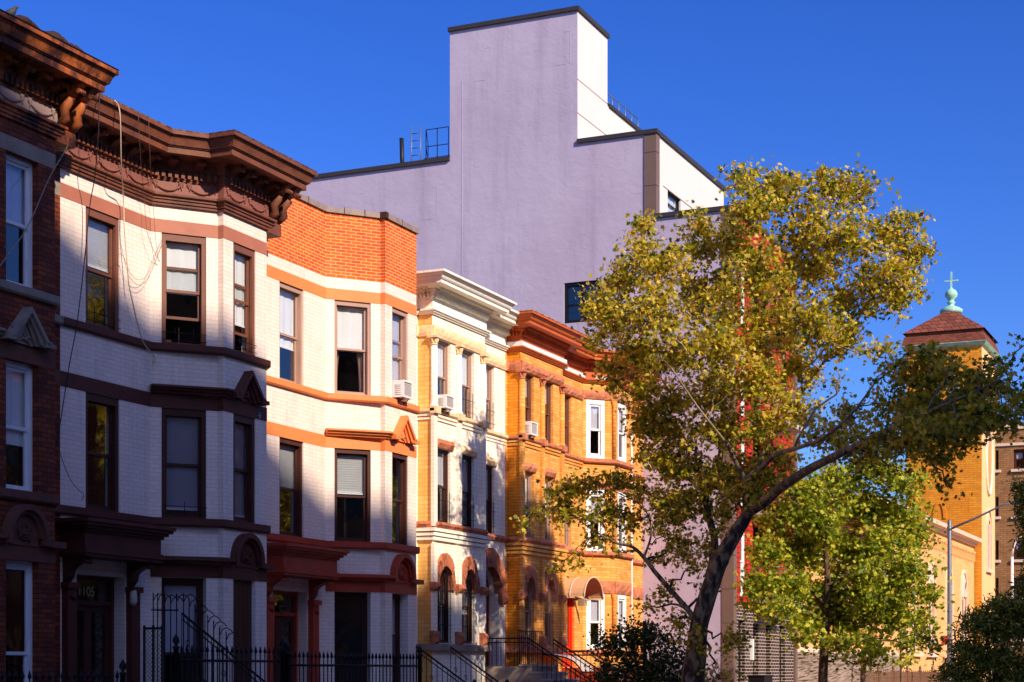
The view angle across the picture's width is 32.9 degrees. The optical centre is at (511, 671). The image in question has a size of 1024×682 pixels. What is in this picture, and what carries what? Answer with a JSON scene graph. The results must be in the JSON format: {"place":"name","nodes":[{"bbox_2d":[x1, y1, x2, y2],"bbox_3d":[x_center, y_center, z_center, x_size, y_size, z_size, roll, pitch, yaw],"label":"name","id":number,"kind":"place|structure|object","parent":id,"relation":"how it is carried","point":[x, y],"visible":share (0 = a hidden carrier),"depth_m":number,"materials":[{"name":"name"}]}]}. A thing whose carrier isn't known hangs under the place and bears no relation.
{"place":"outdoors","nodes":[
{"label":"outdoors","id":0,"kind":"place"},
{"bbox_2d":[267,193,423,681],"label":"row house","id":1,"kind":"structure","parent":0,"point":[343,550],"depth_m":36.38,"materials":[{"name":"brick"}]},
{"bbox_2d":[279,281,301,384],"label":"window","id":2,"kind":"structure","parent":1,"relation":"in","point":[288,343],"depth_m":35.33,"materials":[{"name":"beige metal"}]},
{"bbox_2d":[279,437,301,536],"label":"window","id":3,"kind":"structure","parent":1,"relation":"in","point":[286,446],"depth_m":35.33,"materials":[{"name":"glass"}]},
{"bbox_2d":[334,592,366,681],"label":"window","id":4,"kind":"structure","parent":1,"relation":"in","point":[362,595],"depth_m":36.79,"materials":[{"name":"paint"}]},
{"bbox_2d":[334,300,369,394],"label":"window","id":5,"kind":"structure","parent":1,"relation":"in","point":[351,319],"depth_m":36.63,"materials":[{"name":"beige metal"}]},
{"bbox_2d":[334,448,369,541],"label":"window","id":6,"kind":"structure","parent":1,"relation":"in","point":[351,466],"depth_m":36.63,"materials":[{"name":"glass"}]},
{"bbox_2d":[339,594,399,681],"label":"window","id":7,"kind":"structure","parent":1,"relation":"in","point":[350,609],"depth_m":37.22,"materials":[{"name":"glass"}]},
{"bbox_2d":[344,307,406,401],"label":"window","id":8,"kind":"structure","parent":1,"relation":"in","point":[399,349],"depth_m":37.45,"materials":[{"name":"white glass"}]},
{"bbox_2d":[344,453,406,544],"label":"window","id":9,"kind":"structure","parent":1,"relation":"in","point":[353,507],"depth_m":37.59,"materials":[{"name":"glass"}]},
{"bbox_2d":[392,380,412,403],"bbox_3d":[-2.383,-5.940,37.141,0.360,0.520,0.432,0,0,24],"label":"air conditioner","id":10,"kind":"object","parent":1,"relation":"attached to","point":[402,389],"visible":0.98,"depth_m":36.98,"materials":[{"name":"white metal"}]},
{"bbox_2d":[0,0,1023,505],"label":"sky","id":11,"kind":"structure","parent":0,"point":[929,94],"materials":[{"name":"blue"}]},
{"bbox_2d":[300,5,805,681],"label":"apartment building","id":12,"kind":"structure","parent":0,"point":[540,179],"depth_m":54.77,"materials":[{"name":"lavender stucco"},{"name":"dark metal"},{"name":"taupe metal"}]},
{"bbox_2d":[565,280,600,322],"bbox_3d":[2.409,-11.510,54.519,1.635,1.865,0.985,0,0,24],"label":"window","id":13,"kind":"structure","parent":12,"relation":"in","point":[572,315],"depth_m":54.98,"materials":[{"name":"blue glass"}]},
{"bbox_2d":[668,191,678,211],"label":"window","id":14,"kind":"structure","parent":12,"relation":"in","point":[673,202],"depth_m":54.92,"materials":[{"name":"glass"}]},
{"bbox_2d":[738,621,739,681],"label":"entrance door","id":15,"kind":"structure","parent":12,"relation":"in","point":[738,621],"depth_m":53.08,"materials":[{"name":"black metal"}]},
{"bbox_2d":[735,534,743,595],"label":"window","id":16,"kind":"structure","parent":12,"relation":"in","point":[742,539],"depth_m":53.49,"materials":[{"name":"white paint"}]},
{"bbox_2d":[740,345,743,415],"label":"window","id":17,"kind":"structure","parent":12,"relation":"in","point":[742,403],"depth_m":53.49,"materials":[{"name":"white paint"}]},
{"bbox_2d":[741,268,743,323],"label":"window","id":18,"kind":"structure","parent":12,"relation":"in","point":[742,268],"depth_m":53.49,"materials":[{"name":"white paint"}]},
{"bbox_2d":[753,624,753,674],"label":"window","id":19,"kind":"structure","parent":12,"relation":"in","point":[753,624],"depth_m":54.48,"materials":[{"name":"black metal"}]},
{"bbox_2d":[753,527,757,594],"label":"window","id":20,"kind":"structure","parent":12,"relation":"in","point":[755,530],"depth_m":55.19,"materials":[{"name":"black glass"}]},
{"bbox_2d":[753,440,757,498],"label":"window","id":21,"kind":"structure","parent":12,"relation":"in","point":[754,449],"depth_m":55.19,"materials":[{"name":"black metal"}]},
{"bbox_2d":[779,626,780,681],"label":"window","id":22,"kind":"structure","parent":12,"relation":"in","point":[779,626],"depth_m":57.36,"materials":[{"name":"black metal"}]},
{"bbox_2d":[582,350,658,667],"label":"row house","id":23,"kind":"structure","parent":0,"point":[604,444],"depth_m":49.05,"materials":[{"name":"orange brick"}]},
{"bbox_2d":[582,399,604,472],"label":"window","id":24,"kind":"structure","parent":23,"relation":"in","point":[595,408],"depth_m":48.95,"materials":[{"name":"white paint"}]},
{"bbox_2d":[582,489,604,562],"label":"window","id":25,"kind":"structure","parent":23,"relation":"in","point":[602,531],"depth_m":48.92,"materials":[{"name":"white paint"}]},
{"bbox_2d":[582,593,604,648],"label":"window","id":26,"kind":"structure","parent":23,"relation":"in","point":[595,609],"depth_m":48.95,"materials":[{"name":"white paint"}]},
{"bbox_2d":[590,403,625,461],"bbox_3d":[2.699,-6.830,49.876,0.985,2.260,1.101,0,0,24],"label":"window","id":27,"kind":"structure","parent":23,"relation":"in","point":[593,435],"depth_m":49.71,"materials":[{"name":"white paint"}]},
{"bbox_2d":[590,491,625,551],"bbox_3d":[2.699,-4.260,49.876,0.985,2.340,1.101,0,0,24],"label":"window","id":28,"kind":"structure","parent":23,"relation":"in","point":[619,496],"depth_m":49.65,"materials":[{"name":"white paint"}]},
{"bbox_2d":[590,594,625,649],"bbox_3d":[2.699,-1.410,49.876,0.985,2.180,1.101,0,0,24],"label":"window","id":29,"kind":"structure","parent":23,"relation":"in","point":[621,598],"depth_m":49.78,"materials":[{"name":"white paint"}]},
{"bbox_2d":[798,272,1000,681],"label":"church","id":30,"kind":"structure","parent":0,"point":[973,554],"depth_m":111.20,"materials":[{"name":"brick"}]},
{"label":"ground","id":31,"kind":"structure","parent":0,"visible":0},
{"bbox_2d":[0,9,118,681],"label":"row house","id":32,"kind":"structure","parent":31,"relation":"on","point":[52,83],"depth_m":26.52,"materials":[{"name":"red brick"}]},
{"bbox_2d":[6,6,18,15],"bbox_3d":[-7.342,-9.596,25.302,0.300,0.215,0.126,0,0,10],"label":"pigeon","id":33,"kind":"object","parent":32,"relation":"on","point":[13,11],"visible":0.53,"depth_m":25.26,"materials":[{"name":"grey"}]},
{"bbox_2d":[6,153,31,287],"bbox_3d":[-7.943,-6.785,26.433,0.985,2.570,1.137,0,0,24],"label":"window","id":34,"kind":"structure","parent":32,"relation":"in","point":[18,171],"depth_m":26.51,"materials":[{"name":"glass"}]},
{"bbox_2d":[6,360,31,491],"bbox_3d":[-7.943,-3.695,26.433,0.985,2.550,1.137,0,0,24],"label":"window","id":35,"kind":"structure","parent":32,"relation":"in","point":[18,375],"depth_m":26.50,"materials":[{"name":"white glass"}]},
{"bbox_2d":[6,560,31,681],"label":"window","id":36,"kind":"structure","parent":32,"relation":"in","point":[17,660],"depth_m":26.73,"materials":[{"name":"white paint"}]},
{"bbox_2d":[0,145,67,265],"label":"cable","id":37,"kind":"object","parent":32,"relation":"attached to","point":[35,208],"visible":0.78,"depth_m":26.14,"materials":[{"name":"black rubber"}]},
{"bbox_2d":[0,305,83,498],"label":"cable","id":38,"kind":"object","parent":32,"relation":"attached to","point":[55,422],"visible":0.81,"depth_m":28.12,"materials":[{"name":"black rubber"}]},
{"bbox_2d":[0,659,126,681],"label":"iron fence","id":39,"kind":"object","parent":31,"relation":"on","point":[122,667],"visible":1,"depth_m":23.14,"materials":[{"name":"black metal"}]},
{"bbox_2d":[55,93,317,681],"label":"row house","id":40,"kind":"structure","parent":31,"relation":"on","point":[164,456],"depth_m":30.68,"materials":[{"name":"white paint"}]},
{"bbox_2d":[55,94,99,447],"bbox_3d":[-6.981,-6.402,28.241,0.581,5.948,0.882,0,0,24],"label":"cable","id":41,"kind":"object","parent":40,"relation":"attached to","point":[83,270],"visible":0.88,"depth_m":28.43,"materials":[{"name":"black rubber"}]},
{"bbox_2d":[86,392,117,511],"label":"window","id":42,"kind":"structure","parent":40,"relation":"in","point":[95,404],"depth_m":29.79,"materials":[{"name":"paint"}]},
{"bbox_2d":[86,207,120,331],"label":"window","id":43,"kind":"structure","parent":40,"relation":"in","point":[97,246],"depth_m":29.75,"materials":[{"name":"glass"}]},
{"bbox_2d":[114,100,155,363],"bbox_3d":[-6.523,-7.403,29.552,0.309,4.015,1.960,0,0,6],"label":"cable","id":44,"kind":"object","parent":40,"relation":"attached to","point":[125,235],"visible":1,"depth_m":29.71,"materials":[{"name":"rubber"}]},
{"bbox_2d":[108,236,163,279],"bbox_3d":[-6.492,-7.245,30.005,0.007,0.936,1.604,0,0,24],"label":"cable","id":45,"kind":"object","parent":40,"relation":"attached to","point":[126,264],"visible":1,"depth_m":30.13,"materials":[{"name":"rubber"}]},
{"bbox_2d":[121,242,162,284],"bbox_3d":[-6.421,-7.150,30.162,0.007,0.924,1.210,0,0,24],"label":"cable","id":46,"kind":"object","parent":40,"relation":"attached to","point":[151,271],"visible":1,"depth_m":30.20,"materials":[{"name":"rubber"}]},
{"bbox_2d":[138,116,159,261],"bbox_3d":[-6.334,-8.280,29.896,0.182,2.111,1.466,0,0,2],"label":"cable","id":47,"kind":"object","parent":40,"relation":"attached to","point":[143,190],"visible":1,"depth_m":30.11,"materials":[{"name":"brown rubber"}]},
{"bbox_2d":[143,625,163,681],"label":"gate","id":48,"kind":"structure","parent":40,"relation":"attached to","point":[153,640],"depth_m":29.21,"materials":[{"name":"black metal"}]},
{"bbox_2d":[148,119,158,260],"bbox_3d":[-6.235,-8.292,30.011,0.092,2.142,1.184,0,0,-3],"label":"cable","id":49,"kind":"object","parent":40,"relation":"attached to","point":[152,192],"visible":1,"depth_m":30.37,"materials":[{"name":"brown rubber"}]},
{"bbox_2d":[162,578,202,681],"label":"window","id":50,"kind":"structure","parent":40,"relation":"in","point":[194,586],"depth_m":31.20,"materials":[{"name":"paint"}]},
{"bbox_2d":[162,233,206,345],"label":"window","id":51,"kind":"structure","parent":40,"relation":"in","point":[183,256],"depth_m":31.05,"materials":[{"name":"glass"}]},
{"bbox_2d":[162,408,206,518],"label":"window","id":52,"kind":"structure","parent":40,"relation":"in","point":[183,430],"depth_m":31.05,"materials":[{"name":"glass"}]},
{"bbox_2d":[151,592,238,681],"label":"stair railing","id":53,"kind":"object","parent":40,"relation":"attached to","point":[170,609],"visible":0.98,"depth_m":29.67,"materials":[{"name":"black metal"}]},
{"bbox_2d":[178,414,254,522],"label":"window","id":54,"kind":"structure","parent":40,"relation":"in","point":[243,480],"depth_m":32.00,"materials":[{"name":"paint"}]},
{"bbox_2d":[178,243,256,355],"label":"window","id":55,"kind":"structure","parent":40,"relation":"in","point":[243,297],"depth_m":31.88,"materials":[{"name":"glass"}]},
{"bbox_2d":[181,612,263,681],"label":"stair railing","id":56,"kind":"object","parent":31,"relation":"on","point":[215,641],"visible":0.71,"depth_m":29.64,"materials":[{"name":"black metal"}]},
{"bbox_2d":[172,634,285,681],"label":"iron fence","id":57,"kind":"object","parent":31,"relation":"on","point":[177,660],"visible":1,"depth_m":26.58,"materials":[{"name":"black metal"}]},
{"bbox_2d":[284,641,422,681],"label":"iron fence","id":58,"kind":"object","parent":31,"relation":"on","point":[357,665],"visible":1,"depth_m":30.07,"materials":[{"name":"black metal"}]},
{"bbox_2d":[416,645,476,681],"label":"stair railing","id":59,"kind":"object","parent":31,"relation":"on","point":[446,668],"visible":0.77,"depth_m":37.41,"materials":[{"name":"black metal"}]},
{"bbox_2d":[450,647,508,681],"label":"stair railing","id":60,"kind":"object","parent":31,"relation":"on","point":[474,664],"visible":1,"depth_m":39.02,"materials":[{"name":"black metal"}]},
{"bbox_2d":[416,268,579,681],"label":"row house","id":61,"kind":"structure","parent":31,"relation":"on","point":[463,326],"depth_m":40.55,"materials":[{"name":"beige brick"}]},
{"bbox_2d":[437,340,447,411],"bbox_3d":[-2.088,-6.785,40.103,0.985,2.230,1.140,0,0,24],"label":"window","id":62,"kind":"structure","parent":61,"relation":"in","point":[441,344],"depth_m":40.19,"materials":[{"name":"glass"}]},
{"bbox_2d":[438,449,451,522],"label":"window","id":63,"kind":"structure","parent":61,"relation":"in","point":[441,452],"depth_m":40.20,"materials":[{"name":"paint"}]},
{"bbox_2d":[438,569,451,642],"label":"window","id":64,"kind":"structure","parent":61,"relation":"in","point":[444,574],"depth_m":40.12,"materials":[{"name":"glass"}]},
{"bbox_2d":[438,394,453,414],"bbox_3d":[-1.570,-6.070,39.700,0.350,0.459,0.432,0,0,24],"label":"air conditioner","id":65,"kind":"object","parent":61,"relation":"attached to","point":[445,401],"visible":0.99,"depth_m":39.52,"materials":[{"name":"white metal"}]},
{"bbox_2d":[462,350,474,418],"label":"window","id":66,"kind":"structure","parent":61,"relation":"in","point":[465,353],"depth_m":41.35,"materials":[{"name":"beige metal"}]},
{"bbox_2d":[462,455,474,526],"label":"window","id":67,"kind":"structure","parent":61,"relation":"in","point":[466,496],"depth_m":41.32,"materials":[{"name":"glass"}]},
{"bbox_2d":[462,572,475,643],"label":"window","id":68,"kind":"structure","parent":61,"relation":"in","point":[467,595],"depth_m":41.22,"materials":[{"name":"glass"}]},
{"bbox_2d":[486,365,495,429],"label":"window","id":69,"kind":"structure","parent":61,"relation":"in","point":[488,400],"depth_m":43.29,"materials":[{"name":"beige metal"}]},
{"bbox_2d":[486,465,495,533],"bbox_3d":[-0.611,-4.260,43.108,0.224,1.700,0.508,0,0,24],"label":"window","id":70,"kind":"structure","parent":61,"relation":"in","point":[488,502],"depth_m":43.31,"materials":[{"name":"glass"}]},
{"bbox_2d":[517,630,542,664],"bbox_3d":[0.453,-0.570,42.510,0.027,0.849,1.568,0,0,24],"label":"landing railing","id":71,"kind":"object","parent":61,"relation":"on","point":[525,631],"visible":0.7,"depth_m":42.34,"materials":[{"name":"black metal"}]},
{"bbox_2d":[487,637,592,681],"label":"stair railing","id":72,"kind":"object","parent":61,"relation":"attached to","point":[523,642],"visible":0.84,"depth_m":41.58,"materials":[{"name":"black metal"}]},
{"bbox_2d":[553,639,611,681],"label":"stair railing","id":73,"kind":"object","parent":61,"relation":"attached to","point":[571,651],"visible":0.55,"depth_m":42.90,"materials":[{"name":"black metal"}]},
{"bbox_2d":[505,309,641,681],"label":"row house","id":74,"kind":"structure","parent":31,"relation":"on","point":[546,358],"depth_m":44.96,"materials":[{"name":"orange brick"}]},
{"bbox_2d":[525,374,530,420],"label":"window","id":75,"kind":"structure","parent":74,"relation":"in","point":[528,377],"depth_m":44.61,"materials":[{"name":"brown paint"}]},
{"bbox_2d":[525,471,530,537],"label":"window","id":76,"kind":"structure","parent":74,"relation":"in","point":[528,474],"depth_m":44.61,"materials":[{"name":"beige metal"}]},
{"bbox_2d":[525,581,531,645],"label":"window","id":77,"kind":"structure","parent":74,"relation":"in","point":[529,612],"depth_m":44.65,"materials":[{"name":"grey glass"}]},
{"bbox_2d":[525,421,537,441],"bbox_3d":[0.427,-6.091,44.190,0.320,0.499,0.432,0,0,24],"label":"air conditioner","id":78,"kind":"object","parent":74,"relation":"attached to","point":[531,428],"visible":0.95,"depth_m":44.03,"materials":[{"name":"white metal"}]},
{"bbox_2d":[545,382,550,442],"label":"window","id":79,"kind":"structure","parent":74,"relation":"in","point":[548,385],"depth_m":45.81,"materials":[{"name":"brown paint"}]},
{"bbox_2d":[545,477,550,540],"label":"window","id":80,"kind":"structure","parent":74,"relation":"in","point":[548,479],"depth_m":45.81,"materials":[{"name":"beige metal"}]},
{"bbox_2d":[545,584,550,645],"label":"window","id":81,"kind":"structure","parent":74,"relation":"in","point":[549,591],"depth_m":45.83,"materials":[{"name":"black glass"}]},
{"bbox_2d":[565,395,568,452],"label":"window","id":82,"kind":"structure","parent":74,"relation":"in","point":[566,397],"depth_m":47.95,"materials":[{"name":"brown paint"}]},
{"bbox_2d":[565,523,568,546],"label":"window","id":83,"kind":"structure","parent":74,"relation":"in","point":[566,528],"depth_m":47.95,"materials":[{"name":"beige metal"}]},
{"bbox_2d":[543,653,593,672],"bbox_3d":[1.480,-0.211,45.281,1.151,0.521,0.886,0,0,24],"label":"stair railing","id":84,"kind":"object","parent":74,"relation":"attached to","point":[576,662],"visible":0.71,"depth_m":45.01,"materials":[{"name":"white metal"}]},
{"bbox_2d":[575,596,588,605],"bbox_3d":[1.888,-1.884,46.497,0.409,0.268,0.200,0,0,24],"label":"floodlight","id":85,"kind":"object","parent":74,"relation":"attached to","point":[582,601],"visible":1,"depth_m":46.41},
{"bbox_2d":[565,577,603,600],"bbox_3d":[1.831,-2.265,47.289,0.890,0.612,1.443,0,0,24],"label":"awning","id":86,"kind":"object","parent":74,"relation":"attached to","point":[590,588],"depth_m":46.98,"materials":[{"name":"beige fabric"}]},
{"bbox_2d":[567,650,622,681],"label":"stair railing","id":87,"kind":"object","parent":74,"relation":"attached to","point":[582,654],"visible":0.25,"depth_m":46.55,"materials":[{"name":"black metal"}]},
{"bbox_2d":[576,612,707,681],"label":"garden bush","id":88,"kind":"object","parent":31,"relation":"on","point":[633,642],"visible":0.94,"depth_m":40.37,"materials":[{"name":"green plant"}]},
{"bbox_2d":[747,675,773,681],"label":"refuse bin","id":89,"kind":"object","parent":31,"relation":"on","point":[759,678],"visible":1,"depth_m":51.84,"materials":[{"name":"black plastic"}]},
{"bbox_2d":[880,630,920,681],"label":"sapling","id":90,"kind":"object","parent":31,"relation":"on","point":[899,662],"visible":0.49,"depth_m":61.96,"materials":[{"name":"green plant"}]},
{"bbox_2d":[860,665,953,681],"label":"church fence","id":91,"kind":"object","parent":31,"relation":"on","point":[913,676],"visible":0.64,"depth_m":69.64,"materials":[{"name":"brown metal"}]},
{"bbox_2d":[995,425,1023,669],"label":"apartment building","id":92,"kind":"structure","parent":31,"relation":"on","point":[1009,459],"depth_m":126.36,"materials":[{"name":"beige brick"}]},
{"bbox_2d":[996,450,998,469],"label":"window","id":93,"kind":"structure","parent":92,"relation":"in","point":[997,452],"depth_m":126.72,"materials":[{"name":"glass"}]},
{"bbox_2d":[996,497,998,516],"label":"window","id":94,"kind":"structure","parent":92,"relation":"in","point":[997,498],"depth_m":126.72,"materials":[{"name":"glass"}]},
{"bbox_2d":[996,540,998,559],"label":"window","id":95,"kind":"structure","parent":92,"relation":"in","point":[997,542],"depth_m":126.72,"materials":[{"name":"glass"}]},
{"bbox_2d":[996,578,998,595],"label":"window","id":96,"kind":"structure","parent":92,"relation":"in","point":[997,579],"depth_m":126.72,"materials":[{"name":"glass"}]},
{"bbox_2d":[1014,449,1023,468],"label":"window","id":97,"kind":"structure","parent":92,"relation":"in","point":[1019,453],"depth_m":126.23,"materials":[{"name":"glass"}]},
{"bbox_2d":[1014,540,1023,558],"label":"window","id":98,"kind":"structure","parent":92,"relation":"in","point":[1016,556],"depth_m":126.26,"materials":[{"name":"glass"}]},
{"bbox_2d":[1010,536,1021,646],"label":"street lamp","id":99,"kind":"object","parent":31,"relation":"on","point":[1012,567],"visible":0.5,"depth_m":104.93,"materials":[{"name":"grey metal"}]},
{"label":"pavement","id":100,"kind":"structure","parent":0,"visible":0},
{"bbox_2d":[509,152,1023,681],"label":"plane tree","id":101,"kind":"object","parent":100,"relation":"on","point":[925,422],"visible":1,"depth_m":37.04,"materials":[{"name":"green plant"}]},
{"bbox_2d":[730,451,954,681],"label":"street tree","id":102,"kind":"object","parent":100,"relation":"on","point":[828,605],"visible":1,"depth_m":45.70,"materials":[{"name":"green plant"}]},
{"bbox_2d":[941,499,1020,681],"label":"street lamp","id":103,"kind":"object","parent":100,"relation":"on","point":[949,567],"visible":0.69,"depth_m":69.92,"materials":[{"name":"metal"}]},
{"label":"road","id":104,"kind":"structure","parent":0,"visible":0},
{"bbox_2d":[924,588,1023,681],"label":"yew shrub","id":105,"kind":"object","parent":104,"relation":"on","point":[989,628],"visible":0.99,"depth_m":43.79,"materials":[{"name":"green plant"}]},
{"bbox_2d":[1002,464,1023,604],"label":"spruce tree","id":106,"kind":"object","parent":104,"relation":"on","point":[1019,487],"visible":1,"depth_m":39.99,"materials":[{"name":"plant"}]}
]}

